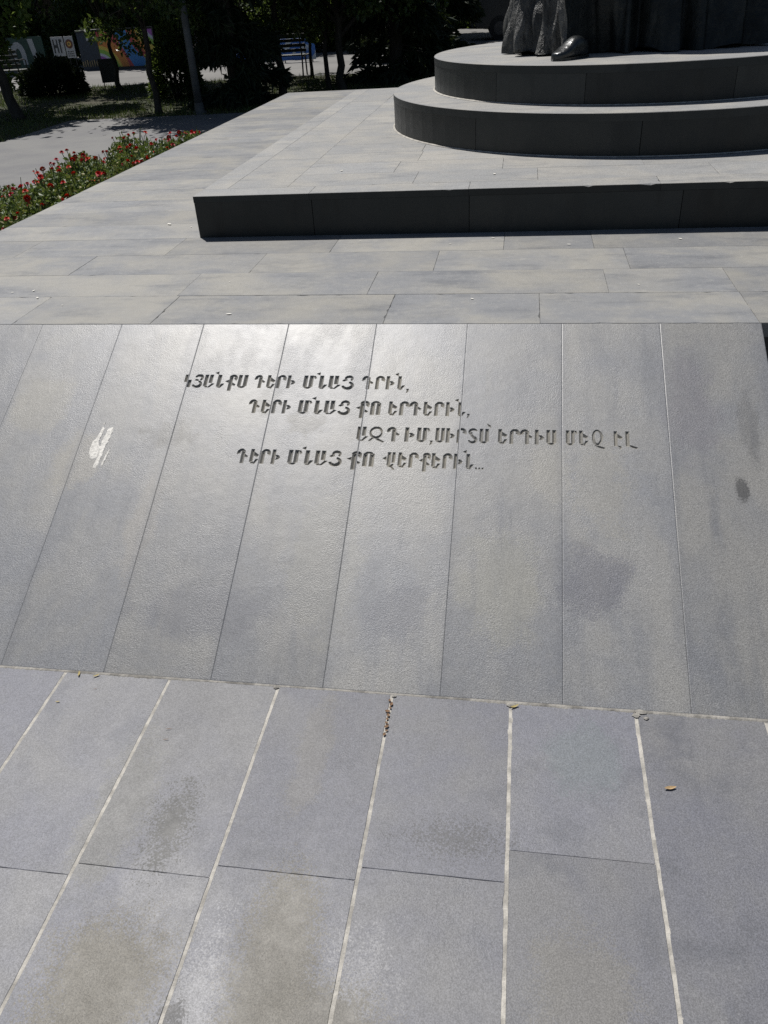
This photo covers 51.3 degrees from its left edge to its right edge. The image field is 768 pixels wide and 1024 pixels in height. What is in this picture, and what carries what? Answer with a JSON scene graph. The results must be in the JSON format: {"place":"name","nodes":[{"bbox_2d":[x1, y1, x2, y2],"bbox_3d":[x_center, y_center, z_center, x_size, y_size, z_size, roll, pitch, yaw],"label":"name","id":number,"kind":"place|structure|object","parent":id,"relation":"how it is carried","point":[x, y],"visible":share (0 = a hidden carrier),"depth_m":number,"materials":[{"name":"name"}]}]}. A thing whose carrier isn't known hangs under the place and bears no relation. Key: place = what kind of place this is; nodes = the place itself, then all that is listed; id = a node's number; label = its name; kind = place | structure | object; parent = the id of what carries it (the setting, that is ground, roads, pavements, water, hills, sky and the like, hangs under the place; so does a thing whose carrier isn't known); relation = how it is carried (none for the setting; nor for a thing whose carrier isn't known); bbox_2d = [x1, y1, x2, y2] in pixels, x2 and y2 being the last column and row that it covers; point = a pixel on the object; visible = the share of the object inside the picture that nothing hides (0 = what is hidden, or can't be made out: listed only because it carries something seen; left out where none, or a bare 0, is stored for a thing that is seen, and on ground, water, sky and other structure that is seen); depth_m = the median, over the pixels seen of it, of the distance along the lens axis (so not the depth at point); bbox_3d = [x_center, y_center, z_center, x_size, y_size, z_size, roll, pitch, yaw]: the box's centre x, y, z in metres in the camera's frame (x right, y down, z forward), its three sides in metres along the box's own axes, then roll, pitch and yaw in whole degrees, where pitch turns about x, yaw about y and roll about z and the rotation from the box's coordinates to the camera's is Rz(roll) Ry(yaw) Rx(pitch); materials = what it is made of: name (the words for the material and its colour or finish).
{"place":"outdoors","nodes":[
{"label":"outdoors","id":0,"kind":"place"},
{"bbox_2d":[0,177,20,208],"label":"rose bush","id":1,"kind":"object","parent":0,"point":[5,191],"visible":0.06,"depth_m":6.23,"materials":[{"name":"green plant"}]},
{"bbox_2d":[0,216,21,230],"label":"rose bush","id":2,"kind":"object","parent":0,"point":[4,224],"visible":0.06,"depth_m":5.15,"materials":[{"name":"green plant"}]},
{"bbox_2d":[0,184,35,216],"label":"rose bush","id":3,"kind":"object","parent":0,"point":[9,195],"visible":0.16,"depth_m":5.71,"materials":[{"name":"green plant"}]},
{"bbox_2d":[0,194,42,228],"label":"rose bush","id":4,"kind":"object","parent":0,"point":[24,209],"visible":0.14,"depth_m":5.28,"materials":[{"name":"green plant"}]},
{"bbox_2d":[7,182,45,202],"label":"rose bush","id":5,"kind":"object","parent":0,"point":[25,187],"visible":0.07,"depth_m":5.91,"materials":[{"name":"green plant"}]},
{"bbox_2d":[13,204,41,223],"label":"rose bush","id":6,"kind":"object","parent":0,"point":[16,221],"visible":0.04,"depth_m":5.05,"materials":[{"name":"green plant"}]},
{"bbox_2d":[12,174,66,219],"bbox_3d":[-2.381,-2.001,5.669,0.488,0.698,0.476,-22,37,-26],"label":"rose bush","id":7,"kind":"object","parent":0,"point":[38,196],"visible":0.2,"depth_m":5.53,"materials":[{"name":"green plant"}]},
{"bbox_2d":[32,166,70,195],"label":"rose bush","id":8,"kind":"object","parent":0,"point":[44,174],"visible":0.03,"depth_m":6.14,"materials":[{"name":"green plant"}]},
{"bbox_2d":[40,197,63,209],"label":"rose bush","id":9,"kind":"object","parent":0,"point":[61,199],"visible":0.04,"depth_m":5.25,"materials":[{"name":"green plant"}]},
{"bbox_2d":[35,166,83,200],"bbox_3d":[-2.392,-2.236,6.014,0.492,0.716,0.485,-8,33,-6],"label":"rose bush","id":10,"kind":"object","parent":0,"point":[59,187],"visible":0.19,"depth_m":5.87,"materials":[{"name":"green plant"}]},
{"bbox_2d":[49,156,90,178],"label":"rose bush","id":11,"kind":"object","parent":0,"point":[72,165],"visible":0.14,"depth_m":6.44,"materials":[{"name":"green plant"}]},
{"bbox_2d":[61,180,92,197],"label":"rose bush","id":12,"kind":"object","parent":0,"point":[76,192],"visible":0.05,"depth_m":5.56,"materials":[{"name":"green plant"}]},
{"bbox_2d":[59,149,107,173],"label":"rose bush","id":13,"kind":"object","parent":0,"point":[80,155],"visible":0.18,"depth_m":6.60,"materials":[{"name":"green plant"}]},
{"bbox_2d":[69,167,98,187],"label":"rose bush","id":14,"kind":"object","parent":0,"point":[73,172],"visible":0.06,"depth_m":6.11,"materials":[{"name":"green plant"}]},
{"bbox_2d":[65,168,112,199],"bbox_3d":[-2.129,-2.200,5.952,0.478,0.693,0.482,2,34,8],"label":"rose bush","id":15,"kind":"object","parent":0,"point":[92,179],"visible":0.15,"depth_m":5.79,"materials":[{"name":"green plant"}]},
{"bbox_2d":[66,156,115,185],"bbox_3d":[-2.294,-2.512,6.440,0.474,0.695,0.467,21,41,33],"label":"rose bush","id":16,"kind":"object","parent":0,"point":[94,166],"visible":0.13,"depth_m":6.30,"materials":[{"name":"green plant"}]},
{"bbox_2d":[91,157,111,168],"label":"rose bush","id":17,"kind":"object","parent":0,"point":[102,161],"visible":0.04,"depth_m":6.89,"materials":[{"name":"green plant"}]},
{"bbox_2d":[97,167,119,183],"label":"rose bush","id":18,"kind":"object","parent":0,"point":[110,174],"visible":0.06,"depth_m":6.02,"materials":[{"name":"green plant"}]},
{"bbox_2d":[101,148,123,168],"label":"rose bush","id":19,"kind":"object","parent":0,"point":[108,159],"visible":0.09,"depth_m":7.23,"materials":[{"name":"green plant"}]},
{"bbox_2d":[103,157,128,174],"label":"rose bush","id":20,"kind":"object","parent":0,"point":[118,167],"visible":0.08,"depth_m":6.67,"materials":[{"name":"green plant"}]},
{"bbox_2d":[0,113,244,202],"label":"path","id":21,"kind":"structure","parent":0,"point":[24,157],"depth_m":11.89,"materials":[{"name":"concrete"}]},
{"bbox_2d":[108,143,137,173],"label":"rose bush","id":22,"kind":"object","parent":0,"point":[121,158],"visible":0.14,"depth_m":6.80,"materials":[{"name":"green plant"}]},
{"bbox_2d":[105,128,146,161],"bbox_3d":[-2.366,-3.228,7.538,0.484,0.701,0.491,-21,37,-25],"label":"rose bush","id":23,"kind":"object","parent":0,"point":[126,141],"visible":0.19,"depth_m":7.38,"materials":[{"name":"green plant"}]},
{"bbox_2d":[124,160,142,170],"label":"rose bush","id":24,"kind":"object","parent":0,"point":[137,162],"visible":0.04,"depth_m":6.27,"materials":[{"name":"green plant"}]},
{"bbox_2d":[119,146,156,172],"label":"rose bush","id":25,"kind":"object","parent":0,"point":[138,156],"visible":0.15,"depth_m":6.51,"materials":[{"name":"green plant"}]},
{"bbox_2d":[134,130,167,155],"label":"rose bush","id":26,"kind":"object","parent":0,"point":[148,143],"visible":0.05,"depth_m":7.12,"materials":[{"name":"green plant"}]},
{"bbox_2d":[138,138,173,157],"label":"rose bush","id":27,"kind":"object","parent":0,"point":[160,150],"visible":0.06,"depth_m":6.77,"materials":[{"name":"green plant"}]},
{"bbox_2d":[154,132,183,148],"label":"rose bush","id":28,"kind":"object","parent":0,"point":[169,141],"visible":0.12,"depth_m":7.40,"materials":[{"name":"green plant"}]},
{"bbox_2d":[171,127,206,146],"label":"rose bush","id":29,"kind":"object","parent":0,"point":[187,136],"visible":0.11,"depth_m":7.35,"materials":[{"name":"green plant"}]},
{"bbox_2d":[0,27,476,141],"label":"ground","id":30,"kind":"structure","parent":0,"point":[105,98],"depth_m":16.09,"materials":[{"name":"green plant"}]},
{"bbox_2d":[0,2,25,121],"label":"broadleaf tree","id":31,"kind":"object","parent":30,"relation":"on","point":[15,110],"visible":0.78,"depth_m":14.19,"materials":[{"name":"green plant"}]},
{"bbox_2d":[0,0,32,91],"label":"sapling tree","id":32,"kind":"object","parent":30,"relation":"on","point":[9,30],"visible":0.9,"depth_m":14.51,"materials":[{"name":"green plant"}]},
{"bbox_2d":[14,52,91,97],"bbox_3d":[-7.421,-9.795,17.904,1.740,0.929,1.532,2,34,9],"label":"rounded shrub","id":33,"kind":"object","parent":30,"relation":"on","point":[47,74],"visible":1,"depth_m":17.65,"materials":[{"name":"green plant"}]},
{"bbox_2d":[38,0,155,91],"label":"broadleaf tree","id":34,"kind":"object","parent":30,"relation":"on","point":[118,85],"visible":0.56,"depth_m":17.69,"materials":[{"name":"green plant"}]},
{"bbox_2d":[97,58,113,87],"bbox_3d":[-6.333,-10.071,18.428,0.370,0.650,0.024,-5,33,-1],"label":"trash bin","id":35,"kind":"object","parent":30,"relation":"on","point":[106,67],"visible":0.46,"depth_m":18.36,"materials":[{"name":"metal"}]},
{"bbox_2d":[75,0,205,113],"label":"broadleaf tree","id":36,"kind":"object","parent":30,"relation":"on","point":[139,14],"visible":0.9,"depth_m":13.36,"materials":[{"name":"green plant"}]},
{"bbox_2d":[4,0,331,39],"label":"tall hedge","id":37,"kind":"object","parent":30,"relation":"on","point":[43,6],"depth_m":36.53,"materials":[{"name":"green plant"}]},
{"bbox_2d":[144,16,207,98],"bbox_3d":[-4.176,-8.913,15.711,1.231,1.476,1.194,-15,35,-17],"label":"leafy shrub","id":38,"kind":"object","parent":30,"relation":"on","point":[163,67],"visible":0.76,"depth_m":15.52,"materials":[{"name":"green plant"}]},
{"bbox_2d":[178,0,206,114],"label":"lamp post","id":39,"kind":"object","parent":30,"relation":"on","point":[198,105],"visible":0.8,"depth_m":13.26,"materials":[{"name":"grey metal"}]},
{"bbox_2d":[180,0,296,110],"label":"conifer tree","id":40,"kind":"object","parent":30,"relation":"on","point":[257,48],"visible":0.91,"depth_m":13.78,"materials":[{"name":"green plant"}]},
{"bbox_2d":[270,0,286,96],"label":"broadleaf tree","id":41,"kind":"object","parent":30,"relation":"on","point":[282,91],"visible":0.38,"depth_m":14.74,"materials":[{"name":"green plant"}]},
{"bbox_2d":[234,0,365,77],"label":"sapling tree","id":42,"kind":"object","parent":30,"relation":"on","point":[309,34],"visible":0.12,"depth_m":17.22,"materials":[{"name":"green plant"}]},
{"bbox_2d":[269,0,347,90],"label":"twin tree","id":43,"kind":"object","parent":30,"relation":"on","point":[307,12],"visible":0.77,"depth_m":14.76,"materials":[{"name":"green plant"}]},
{"bbox_2d":[246,0,448,89],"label":"twin tree","id":44,"kind":"object","parent":30,"relation":"on","point":[338,16],"visible":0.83,"depth_m":14.60,"materials":[{"name":"green plant"}]},
{"bbox_2d":[0,42,767,722],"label":"monument base","id":45,"kind":"object","parent":30,"relation":"on","point":[284,402],"visible":1,"depth_m":2.68,"materials":[{"name":"stone"}]},
{"bbox_2d":[501,0,767,60],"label":"bronze statue","id":46,"kind":"object","parent":45,"relation":"on","point":[561,30],"visible":1,"depth_m":4.58,"materials":[{"name":"black metal"}]},
{"bbox_2d":[329,0,459,86],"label":"conifer tree","id":47,"kind":"object","parent":30,"relation":"on","point":[419,39],"visible":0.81,"depth_m":16.10,"materials":[{"name":"green plant"}]},
{"bbox_2d":[452,18,474,28],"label":"border shrub","id":48,"kind":"object","parent":30,"relation":"on","point":[462,24],"visible":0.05,"depth_m":33.15,"materials":[{"name":"green plant"}]},
{"bbox_2d":[0,28,502,91],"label":"plaza","id":49,"kind":"structure","parent":0,"point":[476,36],"depth_m":22.00,"materials":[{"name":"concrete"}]},
{"bbox_2d":[0,48,27,71],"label":"park bench","id":50,"kind":"object","parent":49,"relation":"on","point":[15,61],"visible":0.58,"depth_m":19.42,"materials":[{"name":"metal"}]},
{"bbox_2d":[5,36,45,68],"bbox_3d":[-10.985,-14.076,24.686,1.240,1.010,0.077,4,34,12],"label":"arch board","id":51,"kind":"object","parent":49,"relation":"on","point":[27,48],"visible":0.59,"depth_m":24.54,"materials":[{"name":"metal"}]},
{"bbox_2d":[0,0,53,68],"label":"border shrub","id":52,"kind":"object","parent":49,"relation":"on","point":[35,26],"visible":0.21,"depth_m":27.18,"materials":[{"name":"green plant"}]},
{"bbox_2d":[50,37,66,57],"bbox_3d":[-9.883,-13.960,24.440,0.400,0.960,0.054,4,34,11],"label":"letter board","id":53,"kind":"object","parent":49,"relation":"on","point":[58,46],"visible":0.82,"depth_m":24.29,"materials":[{"name":"metal"}]},
{"bbox_2d":[63,36,77,64],"bbox_3d":[-9.496,-13.918,24.337,0.290,0.960,0.056,4,34,11],"label":"emblem card","id":54,"kind":"object","parent":49,"relation":"on","point":[69,46],"visible":0.98,"depth_m":24.21,"materials":[{"name":"metal"}]},
{"bbox_2d":[74,29,99,70],"bbox_3d":[-8.853,-14.123,24.437,0.740,1.060,0.550,4,34,11],"label":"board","id":55,"kind":"object","parent":49,"relation":"on","point":[89,53],"visible":0.59,"depth_m":24.27,"materials":[{"name":"grey wood"}]},
{"bbox_2d":[40,0,139,65],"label":"border shrub","id":56,"kind":"object","parent":49,"relation":"on","point":[67,21],"visible":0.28,"depth_m":26.44,"materials":[{"name":"green plant"}]},
{"bbox_2d":[94,26,154,69],"bbox_3d":[-7.593,-13.896,23.996,1.880,1.099,0.548,4,34,11],"label":"rainbow board","id":57,"kind":"object","parent":49,"relation":"on","point":[134,61],"visible":0.45,"depth_m":23.86,"materials":[{"name":"paint"}]},
{"bbox_2d":[135,0,237,54],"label":"border shrub","id":58,"kind":"object","parent":49,"relation":"on","point":[154,19],"visible":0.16,"depth_m":25.87,"materials":[{"name":"green plant"}]},
{"bbox_2d":[280,33,308,75],"bbox_3d":[-2.420,-10.579,18.514,1.350,0.907,0.578,1,33,7],"label":"park bench","id":59,"kind":"object","parent":49,"relation":"on","point":[300,49],"visible":0.38,"depth_m":18.24,"materials":[{"name":"metal"}]},
{"bbox_2d":[249,0,344,51],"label":"border shrub","id":60,"kind":"object","parent":49,"relation":"on","point":[330,44],"visible":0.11,"depth_m":25.67,"materials":[{"name":"green plant"}]},
{"bbox_2d":[280,41,315,62],"bbox_3d":[-2.390,-12.841,22.282,1.000,0.610,0.350,3,34,11],"label":"banner barrier","id":61,"kind":"object","parent":49,"relation":"on","point":[285,59],"visible":0.32,"depth_m":22.25,"materials":[{"name":"metal"}]},
{"bbox_2d":[329,17,461,40],"bbox_3d":[0.197,-16.902,26.349,4.835,2.700,2.425,-13,34,-13],"label":"border shrub","id":62,"kind":"object","parent":49,"relation":"on","point":[456,28],"visible":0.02,"depth_m":26.92,"materials":[{"name":"green plant"}]},
{"bbox_2d":[355,1,466,62],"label":"conifer tree","id":63,"kind":"object","parent":49,"relation":"on","point":[365,41],"visible":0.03,"depth_m":20.32,"materials":[{"name":"green plant"}]},
{"bbox_2d":[379,0,485,70],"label":"conifer tree","id":64,"kind":"object","parent":49,"relation":"on","point":[469,10],"visible":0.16,"depth_m":18.00,"materials":[{"name":"green plant"}]},
{"bbox_2d":[470,0,509,39],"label":"car","id":65,"kind":"object","parent":49,"relation":"on","point":[495,11],"visible":0.3,"depth_m":25.36,"materials":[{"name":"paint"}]},
{"bbox_2d":[0,668,767,1023],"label":"pavement","id":66,"kind":"structure","parent":0,"point":[238,854],"depth_m":1.76,"materials":[{"name":"grey stone"}]}
]}

